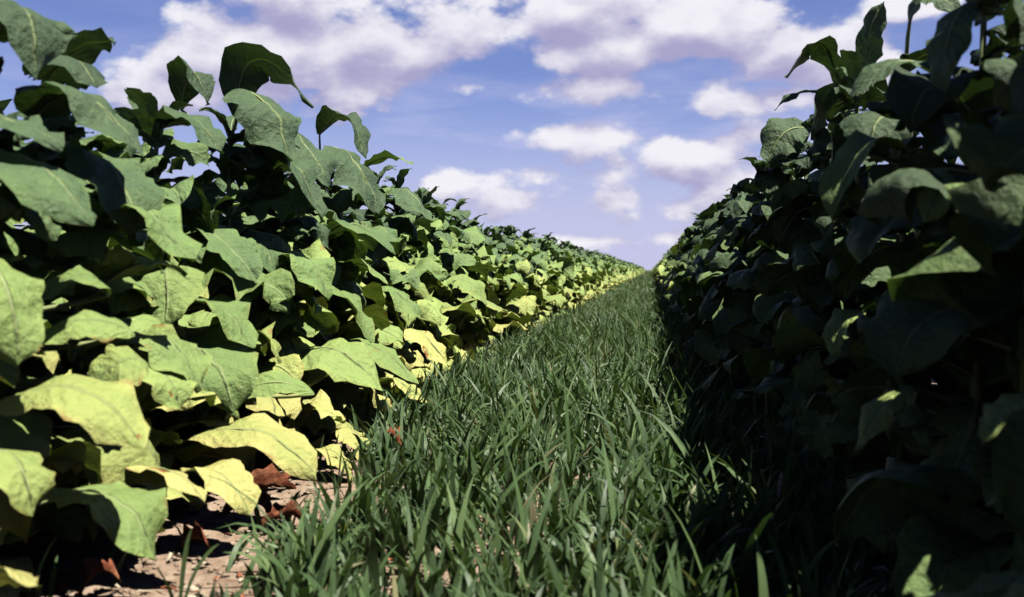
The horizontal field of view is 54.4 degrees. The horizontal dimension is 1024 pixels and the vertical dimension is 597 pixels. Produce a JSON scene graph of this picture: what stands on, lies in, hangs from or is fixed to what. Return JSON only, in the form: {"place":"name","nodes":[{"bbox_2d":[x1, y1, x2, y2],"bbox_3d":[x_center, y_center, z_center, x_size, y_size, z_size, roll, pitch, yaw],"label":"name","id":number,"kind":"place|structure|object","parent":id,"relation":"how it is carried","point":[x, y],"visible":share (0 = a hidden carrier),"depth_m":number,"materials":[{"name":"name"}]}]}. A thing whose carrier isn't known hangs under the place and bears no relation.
{"place":"outdoors","nodes":[
{"label":"outdoors","id":0,"kind":"place"},
{"bbox_2d":[17,335,1005,596],"bbox_3d":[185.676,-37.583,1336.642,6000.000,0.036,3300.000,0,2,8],"label":"ground","id":1,"kind":"structure","parent":0,"point":[151,579],"depth_m":3.56,"materials":[{"name":"soil"}]},
{"bbox_2d":[0,0,167,596],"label":"tobacco plant","id":2,"kind":"object","parent":1,"relation":"on","point":[103,442],"visible":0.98,"depth_m":2.77,"materials":[{"name":"green plant"}]},
{"bbox_2d":[78,557,120,596],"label":"dead leaf","id":3,"kind":"object","parent":1,"relation":"on","point":[91,567],"visible":1,"depth_m":2.98,"materials":[{"name":"plant"}]},
{"bbox_2d":[0,27,260,555],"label":"tobacco plant","id":4,"kind":"object","parent":1,"relation":"on","point":[127,198],"visible":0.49,"depth_m":3.30,"materials":[{"name":"green plant"}]},
{"bbox_2d":[33,87,316,510],"bbox_3d":[-1.357,0.025,4.101,0.954,1.768,1.300,-1,2,-40],"label":"tobacco plant","id":5,"kind":"object","parent":1,"relation":"on","point":[230,379],"visible":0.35,"depth_m":4.06,"materials":[{"name":"green plant"}]},
{"bbox_2d":[151,528,217,596],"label":"grass tuft","id":6,"kind":"object","parent":1,"relation":"on","point":[183,566],"visible":1,"depth_m":2.78,"materials":[{"name":"plant"}]},
{"bbox_2d":[181,520,213,556],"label":"dead leaf","id":7,"kind":"object","parent":1,"relation":"on","point":[197,532],"visible":0.87,"depth_m":3.44,"materials":[{"name":"plant"}]},
{"bbox_2d":[222,488,271,515],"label":"dead leaf","id":8,"kind":"object","parent":1,"relation":"on","point":[264,502],"visible":0.44,"depth_m":3.93,"materials":[{"name":"plant"}]},
{"bbox_2d":[143,55,352,481],"bbox_3d":[-1.359,-0.096,4.868,1.260,1.973,1.125,0,2,8],"label":"tobacco plant","id":9,"kind":"object","parent":1,"relation":"on","point":[265,122],"visible":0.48,"depth_m":4.78,"materials":[{"name":"green plant"}]},
{"bbox_2d":[251,463,295,489],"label":"dead leaf","id":10,"kind":"object","parent":1,"relation":"on","point":[270,475],"visible":0.65,"depth_m":4.28,"materials":[{"name":"plant"}]},
{"bbox_2d":[261,500,301,526],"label":"dead leaf","id":11,"kind":"object","parent":1,"relation":"on","point":[289,508],"visible":0.77,"depth_m":3.79,"materials":[{"name":"plant"}]},
{"bbox_2d":[180,42,384,459],"bbox_3d":[-1.214,-0.211,5.306,1.299,2.217,1.027,0,2,8],"label":"tobacco plant","id":12,"kind":"object","parent":1,"relation":"on","point":[252,67],"visible":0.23,"depth_m":5.21,"materials":[{"name":"green plant"}]},
{"bbox_2d":[245,171,418,434],"bbox_3d":[-1.136,-0.024,6.015,1.174,1.744,1.055,1,2,39],"label":"tobacco plant","id":13,"kind":"object","parent":1,"relation":"on","point":[343,240],"visible":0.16,"depth_m":5.97,"materials":[{"name":"green plant"}]},
{"bbox_2d":[325,439,343,497],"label":"grass tuft","id":14,"kind":"object","parent":1,"relation":"on","point":[338,471],"visible":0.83,"depth_m":3.94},
{"bbox_2d":[277,105,426,402],"bbox_3d":[-1.125,-0.216,6.519,1.184,2.056,0.896,1,2,32],"label":"tobacco plant","id":15,"kind":"object","parent":1,"relation":"on","point":[352,171],"visible":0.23,"depth_m":6.42,"materials":[{"name":"green plant"}]},
{"bbox_2d":[316,184,427,401],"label":"tobacco plant","id":16,"kind":"object","parent":1,"relation":"on","point":[398,300],"visible":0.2,"depth_m":7.12,"materials":[{"name":"green plant"}]},
{"bbox_2d":[36,356,733,596],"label":"leaf litter","id":17,"kind":"object","parent":1,"relation":"on","point":[132,566],"visible":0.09,"depth_m":3.27,"materials":[{"name":"plant"}]},
{"bbox_2d":[387,425,401,445],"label":"dead leaf","id":18,"kind":"object","parent":1,"relation":"on","point":[393,432],"visible":0.37,"depth_m":5.34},
{"bbox_2d":[353,150,449,387],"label":"tobacco plant","id":19,"kind":"object","parent":1,"relation":"on","point":[433,349],"visible":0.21,"depth_m":7.53,"materials":[{"name":"green plant"}]},
{"bbox_2d":[376,168,460,375],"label":"tobacco plant","id":20,"kind":"object","parent":1,"relation":"on","point":[431,311],"visible":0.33,"depth_m":8.18,"materials":[{"name":"green plant"}]},
{"bbox_2d":[391,188,477,365],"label":"tobacco plant","id":21,"kind":"object","parent":1,"relation":"on","point":[444,239],"visible":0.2,"depth_m":8.85,"materials":[{"name":"green plant"}]},
{"bbox_2d":[403,186,486,363],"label":"tobacco plant","id":22,"kind":"object","parent":1,"relation":"on","point":[453,262],"visible":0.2,"depth_m":9.44,"materials":[{"name":"green plant"}]},
{"bbox_2d":[429,197,506,349],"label":"tobacco plant","id":23,"kind":"object","parent":1,"relation":"on","point":[484,267],"visible":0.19,"depth_m":10.02,"materials":[{"name":"green plant"}]},
{"bbox_2d":[443,198,499,356],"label":"tobacco plant","id":24,"kind":"object","parent":1,"relation":"on","point":[476,237],"visible":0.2,"depth_m":10.76,"materials":[{"name":"green plant"}]},
{"bbox_2d":[457,215,498,346],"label":"tobacco plant","id":25,"kind":"object","parent":1,"relation":"on","point":[492,324],"visible":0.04,"depth_m":11.32,"materials":[{"name":"green plant"}]},
{"bbox_2d":[463,214,502,344],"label":"tobacco plant","id":26,"kind":"object","parent":1,"relation":"on","point":[491,249],"visible":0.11,"depth_m":11.84,"materials":[{"name":"green plant"}]},
{"bbox_2d":[464,226,530,339],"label":"tobacco plant","id":27,"kind":"object","parent":1,"relation":"on","point":[520,306],"visible":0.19,"depth_m":12.86,"materials":[{"name":"green plant"}]},
{"bbox_2d":[471,225,528,348],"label":"tobacco plant","id":28,"kind":"object","parent":1,"relation":"on","point":[512,291],"visible":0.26,"depth_m":12.40,"materials":[{"name":"green plant"}]},
{"bbox_2d":[477,225,535,341],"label":"tobacco plant","id":29,"kind":"object","parent":1,"relation":"on","point":[515,277],"visible":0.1,"depth_m":13.62,"materials":[{"name":"green plant"}]},
{"bbox_2d":[0,99,1014,516],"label":"tobacco crop","id":30,"kind":"object","parent":1,"relation":"on","point":[990,393],"visible":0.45,"depth_m":4.78,"materials":[{"name":"green plant"}]},
{"bbox_2d":[502,227,541,334],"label":"tobacco plant","id":31,"kind":"object","parent":1,"relation":"on","point":[525,268],"visible":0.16,"depth_m":14.17,"materials":[{"name":"green plant"}]},
{"bbox_2d":[502,225,542,335],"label":"tobacco plant","id":32,"kind":"object","parent":1,"relation":"on","point":[536,293],"visible":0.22,"depth_m":14.96,"materials":[{"name":"green plant"}]},
{"bbox_2d":[511,226,541,326],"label":"tobacco plant","id":33,"kind":"object","parent":1,"relation":"on","point":[521,237],"visible":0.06,"depth_m":15.38,"materials":[{"name":"green plant"}]},
{"bbox_2d":[516,228,548,322],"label":"tobacco plant","id":34,"kind":"object","parent":1,"relation":"on","point":[538,263],"visible":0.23,"depth_m":15.96,"materials":[{"name":"green plant"}]},
{"bbox_2d":[521,232,552,316],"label":"tobacco plant","id":35,"kind":"object","parent":1,"relation":"on","point":[544,312],"visible":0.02,"depth_m":17.03,"materials":[{"name":"green plant"}]},
{"bbox_2d":[519,236,559,315],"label":"tobacco plant","id":36,"kind":"object","parent":1,"relation":"on","point":[551,270],"visible":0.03,"depth_m":18.54,"materials":[{"name":"green plant"}]},
{"bbox_2d":[530,233,552,319],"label":"tobacco plant","id":37,"kind":"object","parent":1,"relation":"on","point":[548,307],"visible":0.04,"depth_m":17.76,"materials":[{"name":"green plant"}]},
{"bbox_2d":[520,233,563,327],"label":"tobacco plant","id":38,"kind":"object","parent":1,"relation":"on","point":[550,290],"visible":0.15,"depth_m":16.66,"materials":[{"name":"green plant"}]},
{"bbox_2d":[536,236,562,315],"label":"tobacco plant","id":39,"kind":"object","parent":1,"relation":"on","point":[555,283],"visible":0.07,"depth_m":19.55,"materials":[{"name":"green plant"}]},
{"bbox_2d":[539,238,567,318],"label":"tobacco plant","id":40,"kind":"object","parent":1,"relation":"on","point":[550,259],"visible":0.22,"depth_m":18.92,"materials":[{"name":"green plant"}]},
{"bbox_2d":[542,232,574,313],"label":"tobacco plant","id":41,"kind":"object","parent":1,"relation":"on","point":[567,265],"visible":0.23,"depth_m":20.10,"materials":[{"name":"green plant"}]},
{"bbox_2d":[547,240,574,313],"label":"tobacco plant","id":42,"kind":"object","parent":1,"relation":"on","point":[567,290],"visible":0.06,"depth_m":20.61,"materials":[{"name":"green plant"}]},
{"bbox_2d":[547,240,577,297],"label":"tobacco plant","id":43,"kind":"object","parent":1,"relation":"on","point":[574,287],"visible":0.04,"depth_m":21.24,"materials":[{"name":"green plant"}]},
{"bbox_2d":[550,239,581,310],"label":"tobacco plant","id":44,"kind":"object","parent":1,"relation":"on","point":[563,253],"visible":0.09,"depth_m":21.84,"materials":[{"name":"green plant"}]},
{"bbox_2d":[556,243,584,307],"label":"tobacco plant","id":45,"kind":"object","parent":1,"relation":"on","point":[580,284],"visible":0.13,"depth_m":23.22,"materials":[{"name":"green plant"}]},
{"bbox_2d":[556,241,591,300],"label":"tobacco plant","id":46,"kind":"object","parent":1,"relation":"on","point":[571,249],"visible":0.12,"depth_m":24.27,"materials":[{"name":"green plant"}]},
{"bbox_2d":[561,240,586,300],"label":"tobacco plant","id":47,"kind":"object","parent":1,"relation":"on","point":[577,260],"visible":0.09,"depth_m":23.74,"materials":[{"name":"green plant"}]},
{"bbox_2d":[568,243,589,301],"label":"tobacco plant","id":48,"kind":"object","parent":1,"relation":"on","point":[586,285],"visible":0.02,"depth_m":25.62,"materials":[{"name":"green plant"}]},
{"bbox_2d":[576,247,593,301],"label":"tobacco plant","id":49,"kind":"object","parent":1,"relation":"on","point":[588,270],"visible":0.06,"depth_m":27.94,"materials":[{"name":"green plant"}]},
{"bbox_2d":[575,249,594,297],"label":"tobacco plant","id":50,"kind":"object","parent":1,"relation":"on","point":[590,292],"visible":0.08,"depth_m":27.04,"materials":[{"name":"green plant"}]},
{"bbox_2d":[575,245,594,297],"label":"tobacco plant","id":51,"kind":"object","parent":1,"relation":"on","point":[583,254],"visible":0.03,"depth_m":28.50,"materials":[{"name":"green plant"}]},
{"bbox_2d":[580,247,597,267],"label":"tobacco plant","id":52,"kind":"object","parent":1,"relation":"on","point":[595,263],"visible":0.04,"depth_m":31.53,"materials":[{"name":"green plant"}]},
{"bbox_2d":[581,249,597,297],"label":"tobacco plant","id":53,"kind":"object","parent":1,"relation":"on","point":[595,277],"visible":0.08,"depth_m":29.07,"materials":[{"name":"green plant"}]},
{"bbox_2d":[587,251,597,296],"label":"tobacco plant","id":54,"kind":"object","parent":1,"relation":"on","point":[594,267],"visible":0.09,"depth_m":30.89,"materials":[{"name":"green plant"}]},
{"bbox_2d":[586,249,600,295],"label":"tobacco plant","id":55,"kind":"object","parent":1,"relation":"on","point":[598,281],"visible":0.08,"depth_m":30.38,"materials":[{"name":"green plant"}]},
{"bbox_2d":[584,250,604,293],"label":"tobacco plant","id":56,"kind":"object","parent":1,"relation":"on","point":[600,278],"visible":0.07,"depth_m":31.91,"materials":[{"name":"green plant"}]},
{"bbox_2d":[590,255,603,289],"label":"tobacco plant","id":57,"kind":"object","parent":1,"relation":"on","point":[600,274],"visible":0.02,"depth_m":33.69,"materials":[{"name":"green plant"}]},
{"bbox_2d":[590,252,604,293],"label":"tobacco plant","id":58,"kind":"object","parent":1,"relation":"on","point":[595,258],"visible":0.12,"depth_m":34.27,"materials":[{"name":"green plant"}]},
{"bbox_2d":[592,253,607,289],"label":"tobacco plant","id":59,"kind":"object","parent":1,"relation":"on","point":[605,283],"visible":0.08,"depth_m":34.95,"materials":[{"name":"green plant"}]},
{"bbox_2d":[593,253,607,288],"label":"tobacco plant","id":60,"kind":"object","parent":1,"relation":"on","point":[603,271],"visible":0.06,"depth_m":36.14,"materials":[{"name":"green plant"}]},
{"bbox_2d":[594,249,607,291],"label":"tobacco plant","id":61,"kind":"object","parent":1,"relation":"on","point":[596,251],"visible":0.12,"depth_m":36.69,"materials":[{"name":"green plant"}]},
{"bbox_2d":[593,251,610,289],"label":"tobacco plant","id":62,"kind":"object","parent":1,"relation":"on","point":[601,260],"visible":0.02,"depth_m":38.02,"materials":[{"name":"green plant"}]},
{"bbox_2d":[598,252,612,282],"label":"tobacco plant","id":63,"kind":"object","parent":1,"relation":"on","point":[607,259],"visible":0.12,"depth_m":42.69,"materials":[{"name":"green plant"}]},
{"bbox_2d":[602,253,614,289],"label":"tobacco plant","id":64,"kind":"object","parent":1,"relation":"on","point":[609,272],"visible":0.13,"depth_m":41.52,"materials":[{"name":"green plant"}]},
{"bbox_2d":[605,254,619,286],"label":"tobacco plant","id":65,"kind":"object","parent":1,"relation":"on","point":[617,276],"visible":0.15,"depth_m":46.90,"materials":[{"name":"green plant"}]},
{"bbox_2d":[608,255,617,287],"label":"tobacco plant","id":66,"kind":"object","parent":1,"relation":"on","point":[613,265],"visible":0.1,"depth_m":48.15,"materials":[{"name":"green plant"}]},
{"bbox_2d":[617,259,626,281],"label":"tobacco plant","id":67,"kind":"object","parent":1,"relation":"on","point":[624,274],"visible":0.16,"depth_m":60.98,"materials":[{"name":"green plant"}]},
{"bbox_2d":[659,244,675,278],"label":"tobacco plant","id":68,"kind":"object","parent":1,"relation":"on","point":[662,267],"visible":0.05,"depth_m":34.15,"materials":[{"name":"green plant"}]},
{"bbox_2d":[661,254,674,287],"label":"tobacco plant","id":69,"kind":"object","parent":1,"relation":"on","point":[665,272],"visible":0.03,"depth_m":27.45,"materials":[{"name":"green plant"}]},
{"bbox_2d":[664,273,672,304],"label":"tobacco plant","id":70,"kind":"object","parent":1,"relation":"on","point":[670,277],"depth_m":24.71,"materials":[{"name":"green plant"}]},
{"bbox_2d":[667,281,678,314],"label":"tobacco plant","id":71,"kind":"object","parent":1,"relation":"on","point":[672,283],"depth_m":17.77,"materials":[{"name":"green plant"}]},
{"bbox_2d":[664,238,685,292],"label":"tobacco plant","id":72,"kind":"object","parent":1,"relation":"on","point":[673,271],"depth_m":20.98,"materials":[{"name":"green plant"}]},
{"bbox_2d":[672,250,687,306],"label":"tobacco plant","id":73,"kind":"object","parent":1,"relation":"on","point":[678,270],"depth_m":17.10,"materials":[{"name":"green plant"}]},
{"bbox_2d":[665,225,699,293],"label":"tobacco plant","id":74,"kind":"object","parent":1,"relation":"on","point":[675,249],"visible":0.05,"depth_m":20.54,"materials":[{"name":"green plant"}]},
{"bbox_2d":[664,216,701,300],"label":"tobacco plant","id":75,"kind":"object","parent":1,"relation":"on","point":[670,297],"visible":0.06,"depth_m":16.16,"materials":[{"name":"green plant"}]},
{"bbox_2d":[662,397,707,466],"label":"grass tuft","id":76,"kind":"object","parent":1,"relation":"on","point":[685,429],"visible":0.59,"depth_m":4.79,"materials":[{"name":"plant"}]},
{"bbox_2d":[673,225,700,292],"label":"tobacco plant","id":77,"kind":"object","parent":1,"relation":"on","point":[688,240],"depth_m":17.92,"materials":[{"name":"green plant"}]},
{"bbox_2d":[667,213,708,322],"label":"tobacco plant","id":78,"kind":"object","parent":1,"relation":"on","point":[685,248],"visible":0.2,"depth_m":15.10,"materials":[{"name":"green plant"}]},
{"bbox_2d":[680,264,698,323],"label":"tobacco plant","id":79,"kind":"object","parent":1,"relation":"on","point":[684,282],"depth_m":12.79,"materials":[{"name":"green plant"}]},
{"bbox_2d":[673,214,713,331],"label":"tobacco plant","id":80,"kind":"object","parent":1,"relation":"on","point":[691,251],"visible":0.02,"depth_m":14.05,"materials":[{"name":"green plant"}]},
{"bbox_2d":[674,213,714,321],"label":"tobacco plant","id":81,"kind":"object","parent":1,"relation":"on","point":[683,273],"visible":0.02,"depth_m":14.47,"materials":[{"name":"green plant"}]},
{"bbox_2d":[677,201,723,324],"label":"tobacco plant","id":82,"kind":"object","parent":1,"relation":"on","point":[685,294],"visible":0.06,"depth_m":11.86,"materials":[{"name":"green plant"}]},
{"bbox_2d":[676,203,724,328],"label":"tobacco plant","id":83,"kind":"object","parent":1,"relation":"on","point":[710,211],"visible":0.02,"depth_m":13.38,"materials":[{"name":"green plant"}]},
{"bbox_2d":[679,196,732,348],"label":"tobacco plant","id":84,"kind":"object","parent":1,"relation":"on","point":[711,225],"visible":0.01,"depth_m":11.08,"materials":[{"name":"green plant"}]},
{"bbox_2d":[691,194,729,296],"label":"tobacco plant","id":85,"kind":"object","parent":1,"relation":"on","point":[720,210],"visible":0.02,"depth_m":11.55,"materials":[{"name":"green plant"}]},
{"bbox_2d":[691,188,739,325],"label":"tobacco plant","id":86,"kind":"object","parent":1,"relation":"on","point":[700,255],"visible":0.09,"depth_m":10.35,"materials":[{"name":"green plant"}]},
{"bbox_2d":[687,193,751,362],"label":"tobacco plant","id":87,"kind":"object","parent":1,"relation":"on","point":[696,300],"visible":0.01,"depth_m":9.91,"materials":[{"name":"green plant"}]},
{"bbox_2d":[698,193,751,361],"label":"tobacco plant","id":88,"kind":"object","parent":1,"relation":"on","point":[712,244],"visible":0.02,"depth_m":9.04,"materials":[{"name":"green plant"}]},
{"bbox_2d":[694,160,766,384],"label":"tobacco plant","id":89,"kind":"object","parent":1,"relation":"on","point":[705,340],"visible":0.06,"depth_m":7.39,"materials":[{"name":"green plant"}]},
{"bbox_2d":[701,157,769,365],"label":"tobacco plant","id":90,"kind":"object","parent":1,"relation":"on","point":[743,185],"visible":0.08,"depth_m":8.66,"materials":[{"name":"green plant"}]},
{"bbox_2d":[691,154,811,400],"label":"tobacco plant","id":91,"kind":"object","parent":1,"relation":"on","point":[734,326],"visible":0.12,"depth_m":6.65,"materials":[{"name":"green plant"}]},
{"bbox_2d":[697,159,808,359],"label":"tobacco plant","id":92,"kind":"object","parent":1,"relation":"on","point":[728,261],"visible":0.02,"depth_m":7.96,"materials":[{"name":"green plant"}]},
{"bbox_2d":[757,478,796,540],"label":"grass tuft","id":93,"kind":"object","parent":1,"relation":"on","point":[771,489],"visible":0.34,"depth_m":3.48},
{"bbox_2d":[759,466,799,519],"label":"grass tuft","id":94,"kind":"object","parent":1,"relation":"on","point":[780,483],"visible":0.57,"depth_m":3.60,"materials":[{"name":"plant"}]},
{"bbox_2d":[722,117,843,414],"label":"tobacco plant","id":95,"kind":"object","parent":1,"relation":"on","point":[781,139],"visible":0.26,"depth_m":5.97,"materials":[{"name":"green plant"}]},
{"bbox_2d":[768,533,835,596],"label":"grass tuft","id":96,"kind":"object","parent":1,"relation":"on","point":[811,565],"visible":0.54,"depth_m":2.80,"materials":[{"name":"plant"}]},
{"bbox_2d":[740,110,895,424],"bbox_3d":[1.825,-0.094,5.613,1.044,1.922,1.068,0,2,8],"label":"tobacco plant","id":97,"kind":"object","parent":1,"relation":"on","point":[784,410],"visible":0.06,"depth_m":5.53,"materials":[{"name":"green plant"}]},
{"bbox_2d":[753,35,944,450],"bbox_3d":[1.689,-0.209,4.952,1.047,2.132,0.903,1,2,27],"label":"tobacco plant","id":98,"kind":"object","parent":1,"relation":"on","point":[824,51],"visible":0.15,"depth_m":4.90,"materials":[{"name":"green plant"}]},
{"bbox_2d":[743,2,956,478],"bbox_3d":[1.558,-0.231,4.468,0.958,2.226,0.934,-1,2,-20],"label":"tobacco plant","id":99,"kind":"object","parent":1,"relation":"on","point":[786,222],"visible":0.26,"depth_m":4.47,"materials":[{"name":"green plant"}]},
{"bbox_2d":[773,0,1004,517],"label":"tobacco plant","id":100,"kind":"object","parent":1,"relation":"on","point":[793,338],"visible":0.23,"depth_m":3.82,"materials":[{"name":"green plant"}]},
{"bbox_2d":[819,0,1023,571],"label":"tobacco plant","id":101,"kind":"object","parent":1,"relation":"on","point":[939,430],"visible":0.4,"depth_m":3.04,"materials":[{"name":"green plant"}]},
{"bbox_2d":[833,0,1023,596],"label":"tobacco plant","id":102,"kind":"object","parent":1,"relation":"on","point":[925,316],"visible":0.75,"depth_m":2.60,"materials":[{"name":"green plant"}]},
{"bbox_2d":[927,7,1023,596],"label":"tobacco plant","id":103,"kind":"object","parent":1,"relation":"on","point":[986,221],"visible":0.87,"depth_m":2.09,"materials":[{"name":"green plant"}]},
{"bbox_2d":[982,409,1023,596],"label":"tobacco plant","id":104,"kind":"object","parent":1,"relation":"on","point":[1007,469],"visible":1,"depth_m":1.57,"materials":[{"name":"green plant"}]},
{"bbox_2d":[0,0,1023,269],"label":"sky","id":105,"kind":"structure","parent":0,"point":[603,126],"materials":[{"name":"blue"}]},
{"bbox_2d":[19,271,1010,596],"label":"grass","id":106,"kind":"structure","parent":0,"point":[569,393],"depth_m":3.80,"materials":[{"name":"plant"}]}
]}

